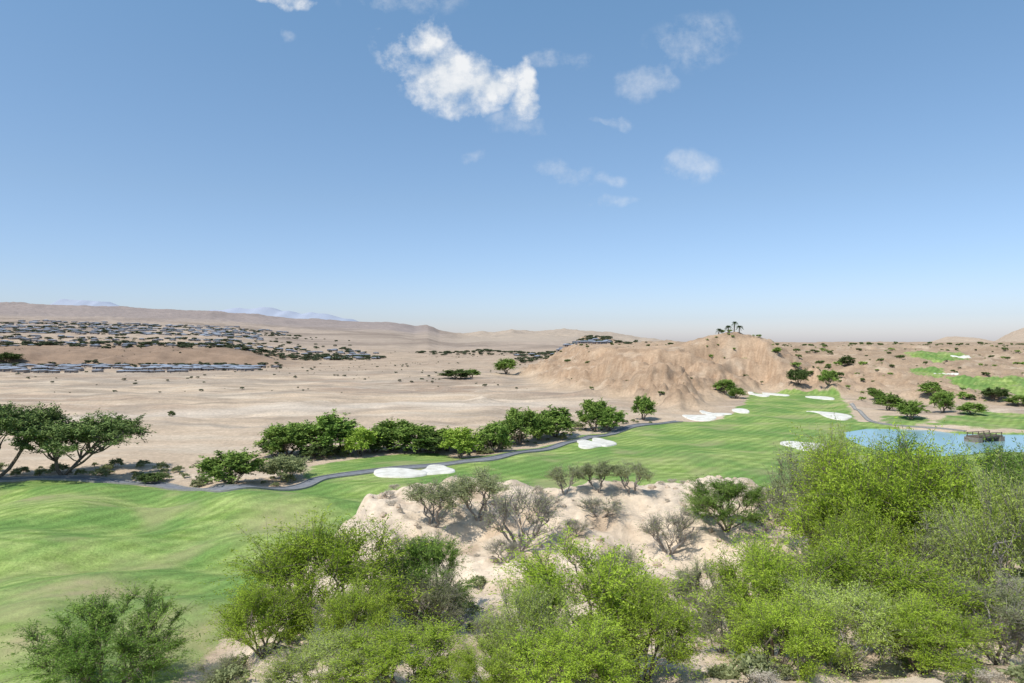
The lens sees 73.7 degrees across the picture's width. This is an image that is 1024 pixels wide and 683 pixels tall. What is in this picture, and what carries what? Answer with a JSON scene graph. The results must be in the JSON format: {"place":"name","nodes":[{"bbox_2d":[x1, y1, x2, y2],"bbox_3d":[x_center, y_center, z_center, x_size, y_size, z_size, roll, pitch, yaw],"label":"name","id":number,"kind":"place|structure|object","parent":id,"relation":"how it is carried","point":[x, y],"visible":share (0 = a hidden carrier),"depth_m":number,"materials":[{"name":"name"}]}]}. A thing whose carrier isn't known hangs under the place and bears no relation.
{"place":"outdoors","nodes":[
{"label":"outdoors","id":0,"kind":"place"},
{"bbox_2d":[50,299,118,305],"bbox_3d":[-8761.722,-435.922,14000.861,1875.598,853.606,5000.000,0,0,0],"label":"distant mountain","id":1,"kind":"structure","parent":0,"point":[76,302],"depth_m":13712.76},
{"bbox_2d":[208,307,358,321],"bbox_3d":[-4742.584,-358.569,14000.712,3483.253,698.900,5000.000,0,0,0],"label":"distant mountain","id":2,"kind":"structure","parent":0,"point":[268,311],"depth_m":13604.91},
{"bbox_2d":[0,420,682,491],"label":"cart path","id":3,"kind":"structure","parent":0,"point":[309,482],"depth_m":70.03,"materials":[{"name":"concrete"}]},
{"bbox_2d":[0,302,1023,682],"bbox_3d":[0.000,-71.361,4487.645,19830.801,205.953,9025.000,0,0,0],"label":"ground","id":4,"kind":"structure","parent":0,"point":[60,540],"depth_m":98.73,"materials":[{"name":"beige sand"}]},
{"bbox_2d":[0,352,25,362],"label":"desert tree","id":5,"kind":"object","parent":4,"relation":"on","point":[6,355],"visible":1,"depth_m":438.31,"materials":[{"name":"green plant"}]},
{"bbox_2d":[0,401,75,476],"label":"mesquite tree","id":6,"kind":"object","parent":4,"relation":"on","point":[11,418],"visible":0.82,"depth_m":69.89,"materials":[{"name":"green plant"}]},
{"bbox_2d":[0,408,156,474],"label":"mesquite tree","id":7,"kind":"object","parent":4,"relation":"on","point":[105,431],"visible":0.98,"depth_m":69.00,"materials":[{"name":"green plant"}]},
{"bbox_2d":[0,577,207,682],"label":"mesquite tree","id":8,"kind":"object","parent":4,"relation":"on","point":[100,620],"visible":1,"depth_m":25.41,"materials":[{"name":"green plant"}]},
{"bbox_2d":[0,364,278,372],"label":"housing row","id":9,"kind":"object","parent":4,"relation":"on","point":[77,368],"visible":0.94,"depth_m":351.09,"materials":[{"name":"white glass"}]},
{"bbox_2d":[135,472,168,482],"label":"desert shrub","id":10,"kind":"object","parent":4,"relation":"on","point":[150,477],"visible":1,"depth_m":68.72,"materials":[{"name":"green plant"}]},
{"bbox_2d":[0,320,379,359],"bbox_3d":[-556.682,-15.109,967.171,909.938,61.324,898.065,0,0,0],"label":"housing development","id":11,"kind":"object","parent":4,"relation":"on","point":[164,330],"visible":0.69,"depth_m":744.61,"materials":[{"name":"white glass"}]},
{"bbox_2d":[183,649,253,682],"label":"desert shrub","id":12,"kind":"object","parent":4,"relation":"on","point":[224,662],"visible":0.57,"depth_m":22.08,"materials":[{"name":"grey plant"}]},
{"bbox_2d":[189,447,270,483],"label":"mesquite tree","id":13,"kind":"object","parent":4,"relation":"on","point":[236,462],"visible":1,"depth_m":65.02,"materials":[{"name":"green plant"}]},
{"bbox_2d":[196,564,328,662],"bbox_3d":[-8.187,8.977,22.521,4.329,3.027,4.561,0,0,40],"label":"palo verde tree","id":14,"kind":"object","parent":4,"relation":"on","point":[252,600],"visible":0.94,"depth_m":21.98,"materials":[{"name":"green plant"}]},
{"bbox_2d":[15,338,520,392],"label":"wash scrub","id":15,"kind":"object","parent":4,"relation":"on","point":[275,374],"visible":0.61,"depth_m":295.55,"materials":[{"name":"green plant"}]},
{"bbox_2d":[254,437,290,456],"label":"desert tree","id":16,"kind":"object","parent":4,"relation":"on","point":[264,449],"visible":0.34,"depth_m":82.91,"materials":[{"name":"green plant"}]},
{"bbox_2d":[251,422,315,456],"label":"mesquite tree","id":17,"kind":"object","parent":4,"relation":"on","point":[282,435],"visible":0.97,"depth_m":82.47,"materials":[{"name":"green plant"}]},
{"bbox_2d":[257,455,309,480],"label":"mesquite tree","id":18,"kind":"object","parent":4,"relation":"on","point":[285,464],"visible":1,"depth_m":68.40,"materials":[{"name":"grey plant"}]},
{"bbox_2d":[296,441,337,458],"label":"mesquite tree","id":19,"kind":"object","parent":4,"relation":"on","point":[311,450],"visible":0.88,"depth_m":82.17,"materials":[{"name":"green plant"}]},
{"bbox_2d":[241,621,407,682],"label":"palo verde tree","id":20,"kind":"object","parent":4,"relation":"on","point":[296,668],"visible":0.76,"depth_m":15.65,"materials":[{"name":"green plant"}]},
{"bbox_2d":[0,322,651,369],"bbox_3d":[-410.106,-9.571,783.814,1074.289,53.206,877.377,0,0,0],"label":"town trees","id":21,"kind":"object","parent":4,"relation":"on","point":[315,356],"visible":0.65,"depth_m":555.50,"materials":[{"name":"green plant"}]},
{"bbox_2d":[0,419,652,487],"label":"riverbank scrub","id":22,"kind":"object","parent":4,"relation":"on","point":[102,471],"visible":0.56,"depth_m":74.13,"materials":[{"name":"green plant"}]},
{"bbox_2d":[290,408,363,451],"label":"mesquite tree","id":23,"kind":"object","parent":4,"relation":"on","point":[329,429],"visible":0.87,"depth_m":84.13,"materials":[{"name":"green plant"}]},
{"bbox_2d":[204,504,459,657],"bbox_3d":[-6.517,8.668,25.227,9.098,5.219,8.587,0,0,13],"label":"palo verde tree","id":24,"kind":"object","parent":4,"relation":"on","point":[304,549],"visible":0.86,"depth_m":24.50,"materials":[{"name":"green plant"}]},
{"bbox_2d":[295,566,407,655],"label":"palo verde tree","id":25,"kind":"object","parent":4,"relation":"on","point":[344,608],"visible":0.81,"depth_m":21.29,"materials":[{"name":"green plant"}]},
{"bbox_2d":[341,425,381,456],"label":"desert tree","id":26,"kind":"object","parent":4,"relation":"on","point":[356,441],"visible":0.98,"depth_m":83.65,"materials":[{"name":"green plant"}]},
{"bbox_2d":[365,437,396,452],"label":"mesquite tree","id":27,"kind":"object","parent":4,"relation":"on","point":[379,447],"visible":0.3,"depth_m":86.94,"materials":[{"name":"green plant"}]},
{"bbox_2d":[369,418,418,450],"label":"mesquite tree","id":28,"kind":"object","parent":4,"relation":"on","point":[384,430],"visible":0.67,"depth_m":87.52,"materials":[{"name":"green plant"}]},
{"bbox_2d":[374,468,426,477],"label":"sand bunker","id":29,"kind":"object","parent":4,"relation":"on","point":[395,473],"visible":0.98,"depth_m":72.32},
{"bbox_2d":[302,612,499,682],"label":"palo verde tree","id":30,"kind":"object","parent":4,"relation":"on","point":[437,634],"visible":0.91,"depth_m":15.77,"materials":[{"name":"green plant"}]},
{"bbox_2d":[384,422,444,451],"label":"mesquite tree","id":31,"kind":"object","parent":4,"relation":"on","point":[426,431],"visible":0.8,"depth_m":86.31,"materials":[{"name":"green plant"}]},
{"bbox_2d":[370,526,484,621],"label":"mesquite tree","id":32,"kind":"object","parent":4,"relation":"on","point":[426,554],"visible":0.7,"depth_m":27.54,"materials":[{"name":"green plant"}]},
{"bbox_2d":[392,561,474,634],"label":"mesquite tree","id":33,"kind":"object","parent":4,"relation":"on","point":[444,600],"visible":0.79,"depth_m":25.67,"materials":[{"name":"green plant"}]},
{"bbox_2d":[413,432,453,453],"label":"mesquite tree","id":34,"kind":"object","parent":4,"relation":"on","point":[431,448],"visible":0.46,"depth_m":85.40,"materials":[{"name":"green plant"}]},
{"bbox_2d":[402,475,474,526],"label":"mesquite tree","id":35,"kind":"object","parent":4,"relation":"on","point":[443,494],"visible":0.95,"depth_m":39.66,"materials":[{"name":"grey plant"}]},
{"bbox_2d":[422,464,454,474],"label":"sand bunker","id":36,"kind":"object","parent":4,"relation":"on","point":[435,469],"visible":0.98,"depth_m":74.16},
{"bbox_2d":[438,368,472,378],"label":"mesquite tree","id":37,"kind":"object","parent":4,"relation":"on","point":[460,373],"visible":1,"depth_m":259.76,"materials":[{"name":"green plant"}]},
{"bbox_2d":[438,426,482,458],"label":"mesquite tree","id":38,"kind":"object","parent":4,"relation":"on","point":[462,440],"visible":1,"depth_m":81.91,"materials":[{"name":"green plant"}]},
{"bbox_2d":[432,463,514,520],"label":"mesquite tree","id":39,"kind":"object","parent":4,"relation":"on","point":[483,482],"visible":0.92,"depth_m":41.08,"materials":[{"name":"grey plant"}]},
{"bbox_2d":[439,632,540,682],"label":"palo verde tree","id":40,"kind":"object","parent":4,"relation":"on","point":[470,659],"visible":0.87,"depth_m":14.80,"materials":[{"name":"green plant"}]},
{"bbox_2d":[466,612,518,650],"bbox_3d":[-0.454,9.754,22.998,2.185,1.737,2.072,0,0,-26],"label":"desert shrub","id":41,"kind":"object","parent":4,"relation":"on","point":[479,628],"visible":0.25,"depth_m":22.99,"materials":[{"name":"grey plant"}]},
{"bbox_2d":[475,419,515,452],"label":"mesquite tree","id":42,"kind":"object","parent":4,"relation":"on","point":[489,431],"visible":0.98,"depth_m":87.01,"materials":[{"name":"green plant"}]},
{"bbox_2d":[493,357,519,373],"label":"desert tree","id":43,"kind":"object","parent":4,"relation":"on","point":[504,364],"visible":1,"depth_m":305.72,"materials":[{"name":"green plant"}]},
{"bbox_2d":[481,535,534,561],"bbox_3d":[-0.506,10.916,35.824,2.783,1.332,2.762,0,0,-28],"label":"desert shrub","id":44,"kind":"object","parent":4,"relation":"on","point":[495,545],"visible":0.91,"depth_m":35.66,"materials":[{"name":"grey plant"}]},
{"bbox_2d":[498,406,544,445],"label":"mesquite tree","id":45,"kind":"object","parent":4,"relation":"on","point":[525,422],"visible":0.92,"depth_m":95.23,"materials":[{"name":"green plant"}]},
{"bbox_2d":[474,478,575,550],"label":"bare desert tree","id":46,"kind":"object","parent":4,"relation":"on","point":[504,506],"visible":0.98,"depth_m":37.16,"materials":[{"name":"grey plant"}]},
{"bbox_2d":[466,570,586,682],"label":"palo verde tree","id":47,"kind":"object","parent":4,"relation":"on","point":[531,605],"visible":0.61,"depth_m":16.86,"materials":[{"name":"green plant"}]},
{"bbox_2d":[532,413,557,439],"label":"mesquite tree","id":48,"kind":"object","parent":4,"relation":"on","point":[545,422],"visible":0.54,"depth_m":97.81,"materials":[{"name":"green plant"}]},
{"bbox_2d":[535,404,575,436],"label":"mesquite tree","id":49,"kind":"object","parent":4,"relation":"on","point":[563,419],"visible":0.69,"depth_m":100.03,"materials":[{"name":"green plant"}]},
{"bbox_2d":[514,338,611,356],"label":"desert clubhouse village","id":50,"kind":"object","parent":4,"relation":"on","point":[592,341],"visible":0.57,"depth_m":468.45,"materials":[{"name":"grey glass"}]},
{"bbox_2d":[540,462,589,494],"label":"mesquite tree","id":51,"kind":"object","parent":4,"relation":"on","point":[558,477],"visible":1,"depth_m":43.46,"materials":[{"name":"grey plant"}]},
{"bbox_2d":[479,602,661,682],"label":"palo verde tree","id":52,"kind":"object","parent":4,"relation":"on","point":[560,641],"visible":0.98,"depth_m":14.85,"materials":[{"name":"green plant"}]},
{"bbox_2d":[556,518,594,535],"bbox_3d":[3.521,10.434,38.358,2.434,1.130,2.329,0,0,17],"label":"desert shrub","id":53,"kind":"object","parent":4,"relation":"on","point":[567,522],"visible":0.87,"depth_m":38.49,"materials":[{"name":"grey plant"}]},
{"bbox_2d":[577,439,603,448],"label":"sand bunker","id":54,"kind":"object","parent":4,"relation":"on","point":[585,444],"visible":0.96,"depth_m":91.87},
{"bbox_2d":[575,397,608,430],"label":"mesquite tree","id":55,"kind":"object","parent":4,"relation":"on","point":[593,409],"visible":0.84,"depth_m":110.87,"materials":[{"name":"green plant"}]},
{"bbox_2d":[567,457,621,491],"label":"mesquite tree","id":56,"kind":"object","parent":4,"relation":"on","point":[600,470],"visible":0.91,"depth_m":44.32,"materials":[{"name":"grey plant"}]},
{"bbox_2d":[576,493,624,517],"bbox_3d":[5.498,9.938,41.046,4.058,1.357,3.883,0,0,-14],"label":"desert shrub","id":57,"kind":"object","parent":4,"relation":"on","point":[596,501],"visible":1,"depth_m":41.23,"materials":[{"name":"grey plant"}]},
{"bbox_2d":[595,404,627,430],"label":"desert tree","id":58,"kind":"object","parent":4,"relation":"on","point":[608,415],"visible":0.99,"depth_m":109.09,"materials":[{"name":"green plant"}]},
{"bbox_2d":[477,513,748,682],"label":"palo verde tree","id":59,"kind":"object","parent":4,"relation":"on","point":[611,576],"visible":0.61,"depth_m":18.44,"materials":[{"name":"green plant"}]},
{"bbox_2d":[207,560,1023,682],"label":"desert brush","id":60,"kind":"object","parent":4,"relation":"on","point":[721,672],"visible":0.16,"depth_m":18.31,"materials":[{"name":"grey plant"}]},
{"bbox_2d":[591,540,651,581],"bbox_3d":[4.712,10.063,30.039,2.911,2.941,3.069,0,0,43],"label":"desert shrub","id":61,"kind":"object","parent":4,"relation":"on","point":[630,557],"visible":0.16,"depth_m":29.87,"materials":[{"name":"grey plant"}]},
{"bbox_2d":[258,475,996,682],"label":"rocks","id":62,"kind":"object","parent":4,"relation":"on","point":[650,487],"visible":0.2,"depth_m":36.59,"materials":[{"name":"stone"}]},
{"bbox_2d":[606,459,660,493],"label":"mesquite tree","id":63,"kind":"object","parent":4,"relation":"on","point":[625,472],"visible":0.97,"depth_m":44.25,"materials":[{"name":"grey plant"}]},
{"bbox_2d":[631,395,657,419],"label":"desert tree","id":64,"kind":"object","parent":4,"relation":"on","point":[645,405],"visible":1,"depth_m":123.98,"materials":[{"name":"green plant"}]},
{"bbox_2d":[574,565,735,682],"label":"palo verde tree","id":65,"kind":"object","parent":4,"relation":"on","point":[651,604],"visible":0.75,"depth_m":16.89,"materials":[{"name":"green plant"}]},
{"bbox_2d":[635,508,706,554],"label":"bare desert tree","id":66,"kind":"object","parent":4,"relation":"on","point":[655,524],"visible":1,"depth_m":37.26,"materials":[{"name":"grey plant"}]},
{"bbox_2d":[682,415,716,420],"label":"sand bunker","id":67,"kind":"object","parent":4,"relation":"on","point":[702,417],"visible":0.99,"depth_m":127.86},
{"bbox_2d":[380,475,1023,682],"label":"foothill brush","id":68,"kind":"object","parent":4,"relation":"on","point":[982,676],"visible":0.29,"depth_m":16.96,"materials":[{"name":"grey plant"}]},
{"bbox_2d":[668,550,742,631],"bbox_3d":[7.575,9.949,26.968,3.506,3.199,3.543,0,0,-39],"label":"desert shrub","id":69,"kind":"object","parent":4,"relation":"on","point":[694,582],"visible":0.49,"depth_m":27.02,"materials":[{"name":"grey plant"}]},
{"bbox_2d":[690,583,748,652],"bbox_3d":[6.671,9.027,21.960,2.572,2.172,2.439,0,0,-29],"label":"desert shrub","id":70,"kind":"object","parent":4,"relation":"on","point":[707,618],"visible":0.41,"depth_m":21.86,"materials":[{"name":"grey plant"}]},
{"bbox_2d":[674,474,772,532],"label":"mesquite tree","id":71,"kind":"object","parent":4,"relation":"on","point":[725,492],"visible":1,"depth_m":38.18,"materials":[{"name":"green plant"}]},
{"bbox_2d":[712,379,735,393],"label":"desert tree","id":72,"kind":"object","parent":4,"relation":"on","point":[726,385],"visible":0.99,"depth_m":174.63,"materials":[{"name":"green plant"}]},
{"bbox_2d":[733,484,797,521],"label":"mesquite tree","id":73,"kind":"object","parent":4,"relation":"on","point":[761,506],"visible":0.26,"depth_m":41.39,"materials":[{"name":"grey plant"}]},
{"bbox_2d":[680,522,867,656],"bbox_3d":[8.470,8.128,22.398,6.243,4.315,6.614,0,0,42],"label":"palo verde tree","id":74,"kind":"object","parent":4,"relation":"on","point":[759,565],"visible":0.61,"depth_m":21.69,"materials":[{"name":"green plant"}]},
{"bbox_2d":[702,577,854,682],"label":"palo verde tree","id":75,"kind":"object","parent":4,"relation":"on","point":[770,617],"visible":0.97,"depth_m":17.70,"materials":[{"name":"green plant"}]},
{"bbox_2d":[749,437,817,555],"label":"mesquite tree","id":76,"kind":"object","parent":4,"relation":"on","point":[780,483],"visible":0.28,"depth_m":37.11,"materials":[{"name":"green plant"}]},
{"bbox_2d":[559,341,1023,399],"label":"ridge scrub","id":77,"kind":"object","parent":4,"relation":"on","point":[972,396],"visible":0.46,"depth_m":265.38,"materials":[{"name":"green plant"}]},
{"bbox_2d":[786,367,809,384],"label":"desert tree","id":78,"kind":"object","parent":4,"relation":"on","point":[801,375],"visible":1,"depth_m":189.40,"materials":[{"name":"green plant"}]},
{"bbox_2d":[780,441,823,450],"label":"sand bunker","id":79,"kind":"object","parent":4,"relation":"on","point":[783,443],"visible":0.38,"depth_m":92.78},
{"bbox_2d":[779,540,838,592],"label":"mesquite tree","id":80,"kind":"object","parent":4,"relation":"on","point":[802,548],"visible":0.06,"depth_m":28.17,"materials":[{"name":"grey plant"}]},
{"bbox_2d":[817,369,840,385],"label":"desert tree","id":81,"kind":"object","parent":4,"relation":"on","point":[825,375],"visible":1,"depth_m":181.83,"materials":[{"name":"green plant"}]},
{"bbox_2d":[806,411,851,419],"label":"sand bunker","id":82,"kind":"object","parent":4,"relation":"on","point":[840,416],"visible":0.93,"depth_m":128.28},
{"bbox_2d":[779,408,885,548],"bbox_3d":[16.548,7.646,35.065,5.291,8.778,5.536,0,0,31],"label":"palo verde tree","id":83,"kind":"object","parent":4,"relation":"on","point":[826,441],"visible":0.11,"depth_m":34.89,"materials":[{"name":"green plant"}]},
{"bbox_2d":[767,569,943,682],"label":"palo verde tree","id":84,"kind":"object","parent":4,"relation":"on","point":[856,602],"visible":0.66,"depth_m":18.49,"materials":[{"name":"green plant"}]},
{"bbox_2d":[706,329,1023,412],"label":"hillside scrub","id":85,"kind":"object","parent":4,"relation":"on","point":[961,394],"visible":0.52,"depth_m":216.49,"materials":[{"name":"green plant"}]},
{"bbox_2d":[801,493,942,623],"bbox_3d":[14.234,8.947,27.680,5.018,5.544,5.316,0,0,13],"label":"palo verde tree","id":86,"kind":"object","parent":4,"relation":"on","point":[872,529],"visible":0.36,"depth_m":27.55,"materials":[{"name":"green plant"}]},
{"bbox_2d":[751,416,1004,596],"bbox_3d":[16.069,7.732,30.529,9.889,8.750,10.760,0,0,43],"label":"palo verde tree","id":87,"kind":"object","parent":4,"relation":"on","point":[836,478],"visible":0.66,"depth_m":30.38,"materials":[{"name":"green plant"}]},
{"bbox_2d":[872,392,904,409],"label":"desert tree","id":88,"kind":"object","parent":4,"relation":"on","point":[890,399],"visible":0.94,"depth_m":139.47,"materials":[{"name":"green plant"}]},
{"bbox_2d":[772,523,1023,670],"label":"palo verde tree","id":89,"kind":"object","parent":4,"relation":"on","point":[907,577],"visible":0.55,"depth_m":21.44,"materials":[{"name":"green plant"}]},
{"bbox_2d":[896,399,928,418],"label":"desert tree","id":90,"kind":"object","parent":4,"relation":"on","point":[910,408],"visible":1,"depth_m":124.74,"materials":[{"name":"green plant"}]},
{"bbox_2d":[821,432,1021,594],"bbox_3d":[18.881,7.878,29.893,10.135,7.617,9.619,0,0,-42],"label":"palo verde tree","id":91,"kind":"object","parent":4,"relation":"on","point":[959,485],"visible":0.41,"depth_m":29.04,"materials":[{"name":"green plant"}]},
{"bbox_2d":[859,425,985,566],"bbox_3d":[19.191,8.238,33.115,7.878,8.196,7.553,0,0,-9],"label":"mesquite tree","id":92,"kind":"object","parent":4,"relation":"on","point":[898,439],"visible":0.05,"depth_m":33.36,"materials":[{"name":"green plant"}]},
{"bbox_2d":[836,583,1014,682],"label":"palo verde tree","id":93,"kind":"object","parent":4,"relation":"on","point":[939,621],"visible":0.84,"depth_m":18.00,"materials":[{"name":"green plant"}]},
{"bbox_2d":[915,380,942,395],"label":"desert tree","id":94,"kind":"object","parent":4,"relation":"on","point":[927,386],"visible":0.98,"depth_m":161.29,"materials":[{"name":"green plant"}]},
{"bbox_2d":[928,390,956,412],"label":"desert tree","id":95,"kind":"object","parent":4,"relation":"on","point":[942,399],"visible":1,"depth_m":136.87,"materials":[{"name":"green plant"}]},
{"bbox_2d":[895,503,1023,634],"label":"mesquite tree","id":96,"kind":"object","parent":4,"relation":"on","point":[924,548],"visible":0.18,"depth_m":26.31,"materials":[{"name":"green plant"}]},
{"bbox_2d":[908,448,1023,653],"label":"palo verde tree","id":97,"kind":"object","parent":4,"relation":"on","point":[1013,508],"visible":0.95,"depth_m":23.80,"materials":[{"name":"green plant"}]},
{"bbox_2d":[918,565,1023,664],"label":"mesquite tree","id":98,"kind":"object","parent":4,"relation":"on","point":[1014,602],"visible":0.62,"depth_m":20.14,"materials":[{"name":"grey plant"}]},
{"bbox_2d":[954,402,988,414],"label":"desert tree","id":99,"kind":"object","parent":4,"relation":"on","point":[969,406],"visible":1,"depth_m":132.02,"materials":[{"name":"green plant"}]},
{"bbox_2d":[942,441,1023,490],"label":"mesquite tree","id":100,"kind":"object","parent":4,"relation":"on","point":[991,459],"visible":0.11,"depth_m":37.95,"materials":[{"name":"green plant"}]},
{"bbox_2d":[964,430,1004,442],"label":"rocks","id":101,"kind":"object","parent":4,"relation":"on","point":[977,438],"visible":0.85,"depth_m":99.15,"materials":[{"name":"grey stone"}]},
{"bbox_2d":[948,431,1023,575],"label":"mesquite tree","id":102,"kind":"object","parent":4,"relation":"on","point":[1017,463],"visible":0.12,"depth_m":31.19,"materials":[{"name":"green plant"}]},
{"bbox_2d":[977,387,1012,399],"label":"desert tree","id":103,"kind":"object","parent":4,"relation":"on","point":[988,391],"visible":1,"depth_m":159.36,"materials":[{"name":"green plant"}]},
{"bbox_2d":[1002,395,1023,405],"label":"desert tree","id":104,"kind":"object","parent":4,"relation":"on","point":[1014,399],"visible":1,"depth_m":152.92,"materials":[{"name":"green plant"}]},
{"bbox_2d":[0,0,1023,341],"label":"sky","id":105,"kind":"structure","parent":0,"point":[674,170],"materials":[{"name":"blue"}]},
{"bbox_2d":[849,402,966,431],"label":"cart path","id":106,"kind":"structure","parent":0,"point":[861,412],"depth_m":116.21,"materials":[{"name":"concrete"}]},
{"bbox_2d":[844,429,1023,455],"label":"pond","id":107,"kind":"structure","parent":0,"point":[938,436],"depth_m":101.25,"materials":[{"name":"teal liquid"}]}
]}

